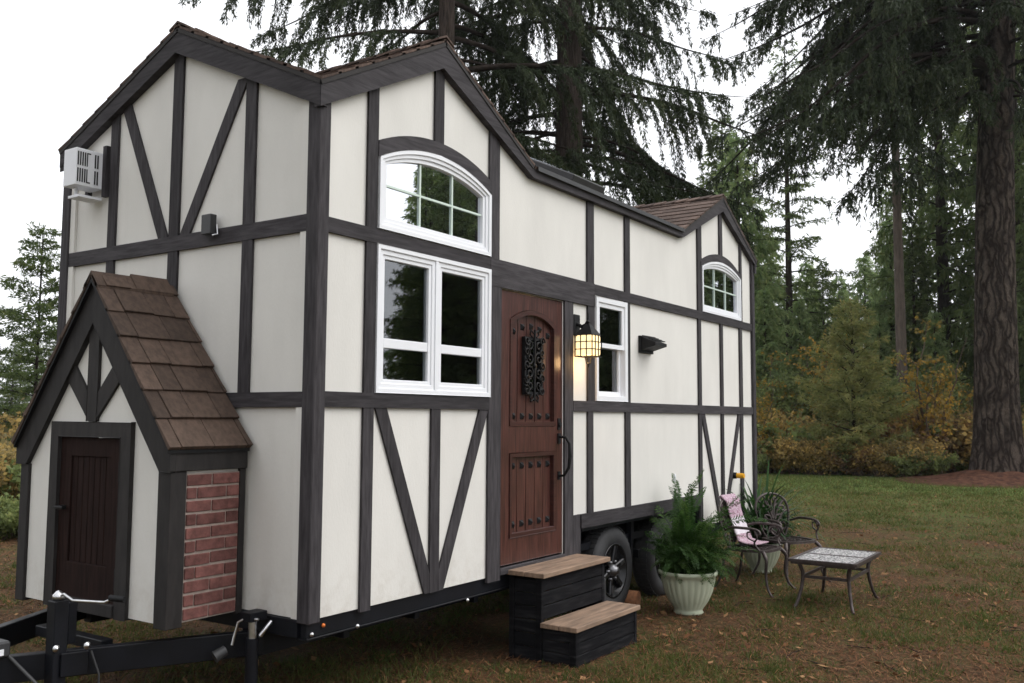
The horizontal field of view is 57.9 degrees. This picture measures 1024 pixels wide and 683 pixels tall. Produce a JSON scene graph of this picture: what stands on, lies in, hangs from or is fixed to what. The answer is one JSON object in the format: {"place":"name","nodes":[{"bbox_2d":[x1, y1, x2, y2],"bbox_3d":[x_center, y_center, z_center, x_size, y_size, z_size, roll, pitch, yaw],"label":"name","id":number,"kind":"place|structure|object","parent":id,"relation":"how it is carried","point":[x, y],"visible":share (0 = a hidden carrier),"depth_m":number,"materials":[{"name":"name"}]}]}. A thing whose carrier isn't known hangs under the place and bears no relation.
{"place":"outdoors","nodes":[
{"label":"outdoors","id":0,"kind":"place"},
{"bbox_2d":[0,469,1023,682],"bbox_3d":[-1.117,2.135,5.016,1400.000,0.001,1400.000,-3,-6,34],"label":"ground","id":1,"kind":"structure","parent":0,"point":[776,594],"depth_m":7.86,"materials":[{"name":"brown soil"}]},
{"bbox_2d":[0,427,12,440],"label":"shrub","id":2,"kind":"object","parent":1,"relation":"on","point":[10,434],"visible":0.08,"depth_m":23.92,"materials":[{"name":"yellow plant"}]},
{"bbox_2d":[0,439,15,459],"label":"shrub","id":3,"kind":"object","parent":1,"relation":"on","point":[5,446],"visible":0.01,"depth_m":16.06,"materials":[{"name":"yellow plant"}]},
{"bbox_2d":[0,495,18,539],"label":"shrub","id":4,"kind":"object","parent":1,"relation":"on","point":[8,521],"visible":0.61,"depth_m":12.66,"materials":[{"name":"green plant"}]},
{"bbox_2d":[0,496,18,524],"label":"shrub","id":5,"kind":"object","parent":1,"relation":"on","point":[11,508],"visible":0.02,"depth_m":12.69,"materials":[{"name":"green plant"}]},
{"bbox_2d":[0,438,19,500],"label":"shrub","id":6,"kind":"object","parent":1,"relation":"on","point":[3,479],"visible":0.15,"depth_m":14.34,"materials":[{"name":"yellow plant"}]},
{"bbox_2d":[0,492,19,534],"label":"shrub","id":7,"kind":"object","parent":1,"relation":"on","point":[11,499],"visible":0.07,"depth_m":13.10,"materials":[{"name":"green plant"}]},
{"bbox_2d":[0,476,19,498],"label":"shrub","id":8,"kind":"object","parent":1,"relation":"on","point":[4,488],"visible":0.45,"depth_m":14.27,"materials":[{"name":"green plant"}]},
{"bbox_2d":[0,412,20,434],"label":"shrub","id":9,"kind":"object","parent":1,"relation":"on","point":[12,424],"visible":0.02,"depth_m":21.01,"materials":[{"name":"yellow plant"}]},
{"bbox_2d":[0,458,20,499],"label":"shrub","id":10,"kind":"object","parent":1,"relation":"on","point":[16,474],"visible":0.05,"depth_m":14.10,"materials":[{"name":"green plant"}]},
{"bbox_2d":[0,398,23,447],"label":"shrub","id":11,"kind":"object","parent":1,"relation":"on","point":[9,420],"visible":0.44,"depth_m":22.28,"materials":[{"name":"yellow plant"}]},
{"bbox_2d":[2,420,21,449],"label":"shrub","id":12,"kind":"object","parent":1,"relation":"on","point":[10,443],"visible":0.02,"depth_m":17.41,"materials":[{"name":"yellow plant"}]},
{"bbox_2d":[0,410,24,430],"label":"shrub","id":13,"kind":"object","parent":1,"relation":"on","point":[4,417],"visible":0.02,"depth_m":29.86,"materials":[{"name":"yellow plant"}]},
{"bbox_2d":[0,340,29,414],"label":"fir tree","id":14,"kind":"object","parent":1,"relation":"on","point":[15,385],"visible":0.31,"depth_m":76.11,"materials":[{"name":"green plant"}]},
{"bbox_2d":[5,333,32,406],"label":"fir tree","id":15,"kind":"object","parent":1,"relation":"on","point":[25,383],"visible":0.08,"depth_m":84.41,"materials":[{"name":"green plant"}]},
{"bbox_2d":[0,221,61,448],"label":"fir tree","id":16,"kind":"object","parent":1,"relation":"on","point":[40,306],"visible":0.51,"depth_m":23.01,"materials":[{"name":"green plant"}]},
{"bbox_2d":[21,338,44,403],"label":"fir tree","id":17,"kind":"object","parent":1,"relation":"on","point":[32,366],"visible":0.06,"depth_m":88.40,"materials":[{"name":"green plant"}]},
{"bbox_2d":[23,328,55,405],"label":"fir tree","id":18,"kind":"object","parent":1,"relation":"on","point":[48,355],"visible":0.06,"depth_m":72.46,"materials":[{"name":"green plant"}]},
{"bbox_2d":[0,20,757,682],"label":"tiny house","id":19,"kind":"structure","parent":1,"relation":"on","point":[412,332],"depth_m":5.83,"materials":[{"name":"paint"}]},
{"bbox_2d":[374,243,491,396],"bbox_3d":[-0.529,-0.101,6.144,0.113,0.916,1.205,-3,-6,34],"label":"window","id":20,"kind":"structure","parent":19,"relation":"in","point":[433,326],"depth_m":6.07,"materials":[{"name":"white plastic"}]},
{"bbox_2d":[377,150,491,256],"bbox_3d":[-0.523,-0.947,6.215,0.112,0.597,1.194,-3,-6,34],"label":"window","id":21,"kind":"structure","parent":19,"relation":"in","point":[426,196],"depth_m":6.18,"materials":[{"name":"glass"}]},
{"bbox_2d":[500,290,571,565],"bbox_3d":[0.178,0.643,7.047,0.172,2.004,0.892,-3,-6,34],"label":"door","id":22,"kind":"structure","parent":19,"relation":"in","point":[531,343],"depth_m":7.07,"materials":[{"name":"brown wood"}]},
{"bbox_2d":[595,296,627,401],"bbox_3d":[0.840,0.079,8.174,0.114,0.902,0.594,-3,-6,34],"label":"window","id":23,"kind":"structure","parent":19,"relation":"in","point":[611,316],"depth_m":8.23,"materials":[{"name":"white plastic"}]},
{"bbox_2d":[702,262,741,320],"bbox_3d":[2.327,-0.582,10.444,0.111,0.607,1.173,-3,-6,34],"label":"window","id":24,"kind":"structure","parent":19,"relation":"in","point":[721,286],"depth_m":10.46,"materials":[{"name":"white plastic"}]},
{"bbox_2d":[177,0,770,205],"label":"fir tree","id":25,"kind":"object","parent":1,"relation":"on","point":[519,62],"visible":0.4,"depth_m":23.48,"materials":[{"name":"green plant"}]},
{"bbox_2d":[0,486,1023,682],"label":"fallen needles","id":26,"kind":"object","parent":1,"relation":"on","point":[885,675],"depth_m":7.23,"materials":[{"name":"brown plant"}]},
{"bbox_2d":[506,554,639,668],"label":"entrance steps","id":27,"kind":"structure","parent":1,"relation":"on","point":[596,625],"depth_m":6.66,"materials":[{"name":"black wood"}]},
{"bbox_2d":[604,578,605,600],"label":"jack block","id":28,"kind":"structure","parent":1,"relation":"on","point":[605,588],"depth_m":7.54,"materials":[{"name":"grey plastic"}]},
{"bbox_2d":[406,0,808,254],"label":"fir tree","id":29,"kind":"object","parent":1,"relation":"on","point":[645,165],"visible":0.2,"depth_m":24.87,"materials":[{"name":"green plant"}]},
{"bbox_2d":[624,590,640,604],"bbox_3d":[0.974,2.362,8.526,0.396,0.155,0.156,-2,-5,24],"label":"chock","id":30,"kind":"object","parent":1,"relation":"on","point":[633,597],"visible":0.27,"depth_m":8.41,"materials":[{"name":"wood"}]},
{"bbox_2d":[641,470,767,615],"bbox_3d":[1.708,1.804,8.495,1.070,1.265,1.377,1,-5,-14],"label":"potted fern","id":31,"kind":"object","parent":1,"relation":"on","point":[689,571],"visible":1,"depth_m":8.19,"materials":[{"name":"plant"}]},
{"bbox_2d":[695,113,778,349],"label":"fir tree","id":32,"kind":"object","parent":1,"relation":"on","point":[707,163],"visible":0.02,"depth_m":45.50,"materials":[{"name":"green plant"}]},
{"bbox_2d":[714,499,795,597],"bbox_3d":[2.459,2.066,9.419,0.667,0.914,0.594,-4,-6,40],"label":"patio chair","id":33,"kind":"object","parent":1,"relation":"on","point":[763,549],"visible":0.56,"depth_m":9.42,"materials":[{"name":"brown metal"}]},
{"bbox_2d":[718,493,768,544],"bbox_3d":[2.397,1.832,9.570,0.420,0.484,0.342,-4,-6,40],"label":"blanket","id":34,"kind":"object","parent":33,"relation":"on","point":[737,509],"visible":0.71,"depth_m":9.58,"materials":[{"name":"fabric"}]},
{"bbox_2d":[712,128,802,386],"bbox_3d":[9.583,-1.991,39.003,6.210,14.572,5.642,2,-5,-15],"label":"cedar tree","id":35,"kind":"object","parent":1,"relation":"on","point":[737,178],"visible":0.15,"depth_m":38.94,"materials":[{"name":"green plant"}]},
{"bbox_2d":[757,447,774,471],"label":"shrub","id":36,"kind":"object","parent":1,"relation":"on","point":[761,459],"visible":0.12,"depth_m":28.95,"materials":[{"name":"green plant"}]},
{"bbox_2d":[757,457,774,472],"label":"shrub","id":37,"kind":"object","parent":1,"relation":"on","point":[766,466],"visible":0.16,"depth_m":29.59,"materials":[{"name":"green plant"}]},
{"bbox_2d":[755,284,793,395],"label":"cedar tree","id":38,"kind":"object","parent":1,"relation":"on","point":[765,297],"visible":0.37,"depth_m":36.59,"materials":[{"name":"green plant"}]},
{"bbox_2d":[756,387,794,473],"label":"birch tree","id":39,"kind":"object","parent":1,"relation":"on","point":[762,417],"visible":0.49,"depth_m":29.70,"materials":[{"name":"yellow plant"}]},
{"bbox_2d":[757,421,796,471],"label":"shrub","id":40,"kind":"object","parent":1,"relation":"on","point":[793,429],"visible":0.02,"depth_m":30.52,"materials":[{"name":"orange plant"}]},
{"bbox_2d":[723,455,834,573],"bbox_3d":[2.912,1.970,10.600,1.659,1.294,1.787,-3,-6,34],"label":"potted strap plant","id":41,"kind":"object","parent":1,"relation":"on","point":[752,558],"visible":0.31,"depth_m":10.39,"materials":[{"name":"green plant"}]},
{"bbox_2d":[757,433,802,473],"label":"shrub","id":42,"kind":"object","parent":1,"relation":"on","point":[790,451],"visible":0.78,"depth_m":28.88,"materials":[{"name":"yellow plant"}]},
{"bbox_2d":[758,232,803,379],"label":"cedar tree","id":43,"kind":"object","parent":1,"relation":"on","point":[778,280],"visible":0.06,"depth_m":50.13,"materials":[{"name":"green plant"}]},
{"bbox_2d":[756,349,814,422],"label":"birch tree","id":44,"kind":"object","parent":1,"relation":"on","point":[780,386],"visible":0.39,"depth_m":33.58,"materials":[{"name":"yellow plant"}]},
{"bbox_2d":[756,363,817,421],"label":"shrub","id":45,"kind":"object","parent":1,"relation":"on","point":[783,404],"visible":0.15,"depth_m":33.68,"materials":[{"name":"green plant"}]},
{"bbox_2d":[757,433,816,473],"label":"shrub","id":46,"kind":"object","parent":1,"relation":"on","point":[791,471],"visible":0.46,"depth_m":28.99,"materials":[{"name":"yellow plant"}]},
{"bbox_2d":[779,274,801,348],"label":"fir tree","id":47,"kind":"object","parent":1,"relation":"on","point":[792,291],"depth_m":61.62,"materials":[{"name":"green plant"}]},
{"bbox_2d":[757,407,824,437],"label":"shrub","id":48,"kind":"object","parent":1,"relation":"on","point":[798,420],"visible":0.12,"depth_m":31.52,"materials":[{"name":"green plant"}]},
{"bbox_2d":[751,492,831,585],"bbox_3d":[3.005,2.122,10.066,0.594,0.914,0.667,2,-5,-24],"label":"patio chair","id":49,"kind":"object","parent":1,"relation":"on","point":[772,515],"visible":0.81,"depth_m":10.21,"materials":[{"name":"brown metal"}]},
{"bbox_2d":[760,340,837,391],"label":"shrub","id":50,"kind":"object","parent":1,"relation":"on","point":[810,365],"visible":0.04,"depth_m":38.43,"materials":[{"name":"green plant"}]},
{"bbox_2d":[783,295,818,375],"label":"cedar tree","id":51,"kind":"object","parent":1,"relation":"on","point":[793,342],"visible":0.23,"depth_m":40.11,"materials":[{"name":"green plant"}]},
{"bbox_2d":[756,355,850,428],"bbox_3d":[10.859,2.641,35.185,4.818,4.129,5.431,-4,-6,39],"label":"shrub","id":52,"kind":"object","parent":1,"relation":"on","point":[798,393],"visible":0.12,"depth_m":33.97,"materials":[{"name":"green plant"}]},
{"bbox_2d":[757,413,850,471],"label":"shrub","id":53,"kind":"object","parent":1,"relation":"on","point":[796,433],"visible":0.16,"depth_m":29.48,"materials":[{"name":"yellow plant"}]},
{"bbox_2d":[784,260,826,358],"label":"cedar tree","id":54,"kind":"object","parent":1,"relation":"on","point":[801,266],"visible":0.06,"depth_m":54.43,"materials":[{"name":"green plant"}]},
{"bbox_2d":[743,39,871,355],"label":"fir tree","id":55,"kind":"object","parent":1,"relation":"on","point":[789,294],"visible":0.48,"depth_m":43.25,"materials":[{"name":"green plant"}]},
{"bbox_2d":[786,437,829,474],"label":"shrub","id":56,"kind":"object","parent":1,"relation":"on","point":[797,456],"visible":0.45,"depth_m":28.83,"materials":[{"name":"green plant"}]},
{"bbox_2d":[772,324,850,426],"bbox_3d":[11.214,2.009,34.327,2.883,5.237,3.364,2,-5,-18],"label":"birch tree","id":57,"kind":"object","parent":1,"relation":"on","point":[814,360],"visible":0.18,"depth_m":34.12,"materials":[{"name":"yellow plant"}]},
{"bbox_2d":[795,431,841,474],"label":"shrub","id":58,"kind":"object","parent":1,"relation":"on","point":[819,466],"visible":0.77,"depth_m":28.68,"materials":[{"name":"green plant"}]},
{"bbox_2d":[804,260,844,366],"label":"fir tree","id":59,"kind":"object","parent":1,"relation":"on","point":[822,295],"visible":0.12,"depth_m":47.58,"materials":[{"name":"green plant"}]},
{"bbox_2d":[788,547,880,614],"bbox_3d":[3.050,2.236,8.704,0.612,0.448,0.962,-3,-6,34],"label":"patio table","id":60,"kind":"object","parent":1,"relation":"on","point":[824,558],"visible":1,"depth_m":8.53,"materials":[{"name":"grey metal"}]},
{"bbox_2d":[811,439,858,474],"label":"shrub","id":61,"kind":"object","parent":1,"relation":"on","point":[833,469],"visible":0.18,"depth_m":29.09,"materials":[{"name":"green plant"}]},
{"bbox_2d":[825,274,849,357],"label":"cedar tree","id":62,"kind":"object","parent":1,"relation":"on","point":[844,294],"visible":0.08,"depth_m":56.84,"materials":[{"name":"green plant"}]},
{"bbox_2d":[831,448,851,474],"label":"shrub","id":63,"kind":"object","parent":1,"relation":"on","point":[845,455],"visible":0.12,"depth_m":28.52,"materials":[{"name":"green plant"}]},
{"bbox_2d":[841,282,857,348],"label":"fir tree","id":64,"kind":"object","parent":1,"relation":"on","point":[848,290],"visible":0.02,"depth_m":66.05,"materials":[{"name":"green plant"}]},
{"bbox_2d":[825,440,874,475],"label":"shrub","id":65,"kind":"object","parent":1,"relation":"on","point":[853,469],"visible":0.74,"depth_m":28.36,"materials":[{"name":"green plant"}]},
{"bbox_2d":[791,362,914,425],"bbox_3d":[12.411,2.861,35.798,4.634,3.961,4.953,1,-5,-7],"label":"shrub","id":66,"kind":"object","parent":1,"relation":"on","point":[804,392],"visible":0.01,"depth_m":35.07,"materials":[{"name":"green plant"}]},
{"bbox_2d":[790,297,918,473],"bbox_3d":[10.935,1.464,29.588,3.945,5.810,4.108,-1,-5,17],"label":"young conifer","id":67,"kind":"object","parent":1,"relation":"on","point":[859,376],"visible":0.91,"depth_m":29.18,"materials":[{"name":"green plant"}]},
{"bbox_2d":[692,0,1023,472],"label":"fir tree","id":68,"kind":"object","parent":1,"relation":"on","point":[892,49],"visible":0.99,"depth_m":26.11,"materials":[{"name":"green plant"}]},
{"bbox_2d":[838,255,882,363],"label":"cedar tree","id":69,"kind":"object","parent":1,"relation":"on","point":[865,269],"visible":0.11,"depth_m":52.55,"materials":[{"name":"green plant"}]},
{"bbox_2d":[844,444,888,475],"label":"shrub","id":70,"kind":"object","parent":1,"relation":"on","point":[868,473],"visible":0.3,"depth_m":28.33,"materials":[{"name":"green plant"}]},
{"bbox_2d":[804,367,929,426],"bbox_3d":[13.043,2.860,34.468,4.963,3.741,5.002,0,-5,7],"label":"shrub","id":71,"kind":"object","parent":1,"relation":"on","point":[911,382],"visible":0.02,"depth_m":33.51,"materials":[{"name":"green plant"}]},
{"bbox_2d":[850,436,910,476],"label":"shrub","id":72,"kind":"object","parent":1,"relation":"on","point":[882,465],"visible":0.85,"depth_m":28.01,"materials":[{"name":"green plant"}]},
{"bbox_2d":[866,317,895,393],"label":"cedar tree","id":73,"kind":"object","parent":1,"relation":"on","point":[875,332],"visible":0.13,"depth_m":37.17,"materials":[{"name":"green plant"}]},
{"bbox_2d":[860,174,902,309],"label":"fir tree","id":74,"kind":"object","parent":1,"relation":"on","point":[878,230],"visible":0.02,"depth_m":61.94,"materials":[{"name":"green plant"}]},
{"bbox_2d":[839,407,938,449],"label":"shrub","id":75,"kind":"object","parent":1,"relation":"on","point":[894,428],"visible":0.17,"depth_m":29.24,"materials":[{"name":"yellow plant"}]},
{"bbox_2d":[854,213,925,384],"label":"cedar tree","id":76,"kind":"object","parent":1,"relation":"on","point":[880,300],"visible":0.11,"depth_m":42.75,"materials":[{"name":"green plant"}]},
{"bbox_2d":[879,445,906,476],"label":"shrub","id":77,"kind":"object","parent":1,"relation":"on","point":[894,472],"visible":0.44,"depth_m":28.01,"materials":[{"name":"green plant"}]},
{"bbox_2d":[825,0,965,395],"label":"fir tree","id":78,"kind":"object","parent":1,"relation":"on","point":[896,182],"visible":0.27,"depth_m":34.77,"materials":[{"name":"green plant"}]},
{"bbox_2d":[819,344,973,401],"bbox_3d":[15.931,2.680,38.458,6.186,4.841,6.162,2,-5,-19],"label":"shrub","id":79,"kind":"object","parent":1,"relation":"on","point":[912,357],"visible":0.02,"depth_m":36.85,"materials":[{"name":"green plant"}]},
{"bbox_2d":[849,360,972,425],"bbox_3d":[14.023,2.576,32.883,4.631,3.912,4.113,2,-5,-20],"label":"shrub","id":80,"kind":"object","parent":1,"relation":"on","point":[896,393],"visible":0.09,"depth_m":32.72,"materials":[{"name":"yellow plant"}]},
{"bbox_2d":[866,109,969,383],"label":"fir tree","id":81,"kind":"object","parent":1,"relation":"on","point":[933,242],"visible":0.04,"depth_m":47.99,"materials":[{"name":"green plant"}]},
{"bbox_2d":[860,14,978,409],"bbox_3d":[18.287,-7.029,39.561,6.981,25.221,7.275,3,-5,-27],"label":"fir tree","id":82,"kind":"object","parent":1,"relation":"on","point":[947,307],"visible":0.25,"depth_m":38.98,"materials":[{"name":"green plant"}]},
{"bbox_2d":[886,225,958,385],"bbox_3d":[16.807,0.009,38.652,3.334,9.986,3.695,4,-6,-40],"label":"fir tree","id":83,"kind":"object","parent":1,"relation":"on","point":[913,304],"visible":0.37,"depth_m":38.62,"materials":[{"name":"green plant"}]},
{"bbox_2d":[895,413,954,448],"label":"shrub","id":84,"kind":"object","parent":1,"relation":"on","point":[933,435],"visible":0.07,"depth_m":29.58,"materials":[{"name":"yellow plant"}]},
{"bbox_2d":[879,312,972,474],"bbox_3d":[13.432,1.577,29.981,3.188,5.411,2.972,3,-6,-33],"label":"birch tree","id":85,"kind":"object","parent":1,"relation":"on","point":[926,398],"visible":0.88,"depth_m":29.66,"materials":[{"name":"yellow plant"}]},
{"bbox_2d":[899,417,959,442],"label":"shrub","id":86,"kind":"object","parent":1,"relation":"on","point":[935,429],"visible":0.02,"depth_m":29.45,"materials":[{"name":"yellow plant"}]},
{"bbox_2d":[888,400,972,472],"bbox_3d":[14.358,3.104,31.025,3.325,2.551,4.740,2,-5,-19],"label":"shrub","id":87,"kind":"object","parent":1,"relation":"on","point":[966,433],"visible":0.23,"depth_m":29.61,"materials":[{"name":"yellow plant"}]},
{"bbox_2d":[910,307,961,417],"bbox_3d":[15.825,1.728,34.467,2.608,6.120,2.370,2,-5,-17],"label":"cedar tree","id":88,"kind":"object","parent":1,"relation":"on","point":[932,344],"visible":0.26,"depth_m":34.56,"materials":[{"name":"green plant"}]},
{"bbox_2d":[913,447,959,475],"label":"shrub","id":89,"kind":"object","parent":1,"relation":"on","point":[937,465],"visible":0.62,"depth_m":28.03,"materials":[{"name":"green plant"}]},
{"bbox_2d":[907,360,965,471],"bbox_3d":[14.159,2.421,30.764,1.970,3.859,1.828,4,-6,-34],"label":"birch tree","id":90,"kind":"object","parent":1,"relation":"on","point":[939,403],"visible":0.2,"depth_m":30.70,"materials":[{"name":"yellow plant"}]},
{"bbox_2d":[905,411,972,473],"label":"shrub","id":91,"kind":"object","parent":1,"relation":"on","point":[945,439],"visible":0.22,"depth_m":29.60,"materials":[{"name":"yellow plant"}]},
{"bbox_2d":[909,363,972,414],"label":"shrub","id":92,"kind":"object","parent":1,"relation":"on","point":[962,392],"visible":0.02,"depth_m":33.59,"materials":[{"name":"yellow plant"}]},
{"bbox_2d":[946,452,958,472],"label":"shrub","id":93,"kind":"object","parent":1,"relation":"on","point":[953,470],"visible":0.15,"depth_m":30.30,"materials":[{"name":"green plant"}]},
{"bbox_2d":[895,469,1023,488],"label":"duff mound","id":94,"kind":"object","parent":1,"relation":"on","point":[985,478],"visible":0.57,"depth_m":25.19,"materials":[{"name":"soil"}]},
{"bbox_2d":[882,449,933,476],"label":"shrub","id":95,"kind":"object","parent":94,"relation":"on","point":[908,466],"visible":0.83,"depth_m":27.65,"materials":[{"name":"green plant"}]},
{"bbox_2d":[886,436,956,475],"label":"shrub","id":96,"kind":"object","parent":94,"relation":"on","point":[921,446],"visible":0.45,"depth_m":28.14,"materials":[{"name":"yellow plant"}]},
{"bbox_2d":[953,458,969,471],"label":"shrub","id":97,"kind":"object","parent":1,"relation":"on","point":[959,467],"visible":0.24,"depth_m":30.05,"materials":[{"name":"green plant"}]},
{"bbox_2d":[952,442,971,470],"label":"shrub","id":98,"kind":"object","parent":1,"relation":"on","point":[964,458],"visible":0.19,"depth_m":29.64,"materials":[{"name":"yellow plant"}]},
{"bbox_2d":[912,24,1023,388],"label":"fir tree","id":99,"kind":"object","parent":1,"relation":"on","point":[973,149],"visible":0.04,"depth_m":45.20,"materials":[{"name":"green plant"}]},
{"bbox_2d":[918,1,1023,413],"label":"fir tree","id":100,"kind":"object","parent":1,"relation":"on","point":[966,203],"visible":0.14,"depth_m":36.97,"materials":[{"name":"green plant"}]},
{"bbox_2d":[952,7,1023,420],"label":"fir tree","id":101,"kind":"object","parent":1,"relation":"on","point":[1019,186],"visible":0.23,"depth_m":33.21,"materials":[{"name":"green plant"}]},
{"bbox_2d":[967,28,1023,218],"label":"fir tree","id":102,"kind":"object","parent":1,"relation":"on","point":[972,213],"visible":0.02,"depth_m":39.57,"materials":[{"name":"green plant"}]},
{"bbox_2d":[0,0,1023,412],"label":"sky","id":103,"kind":"structure","parent":0,"point":[61,60],"materials":[{"name":"white"}]},
{"bbox_2d":[797,359,846,422],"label":"birch tree","id":104,"kind":"object","parent":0,"point":[816,374],"visible":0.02,"depth_m":34.92,"materials":[{"name":"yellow plant"}]},
{"bbox_2d":[952,382,972,416],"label":"birch tree","id":105,"kind":"object","parent":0,"point":[969,407],"visible":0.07,"depth_m":32.12,"materials":[{"name":"green plant"}]},
{"bbox_2d":[966,404,1023,427],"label":"shrub","id":106,"kind":"object","parent":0,"point":[1022,414],"visible":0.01,"depth_m":30.98,"materials":[{"name":"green plant"}]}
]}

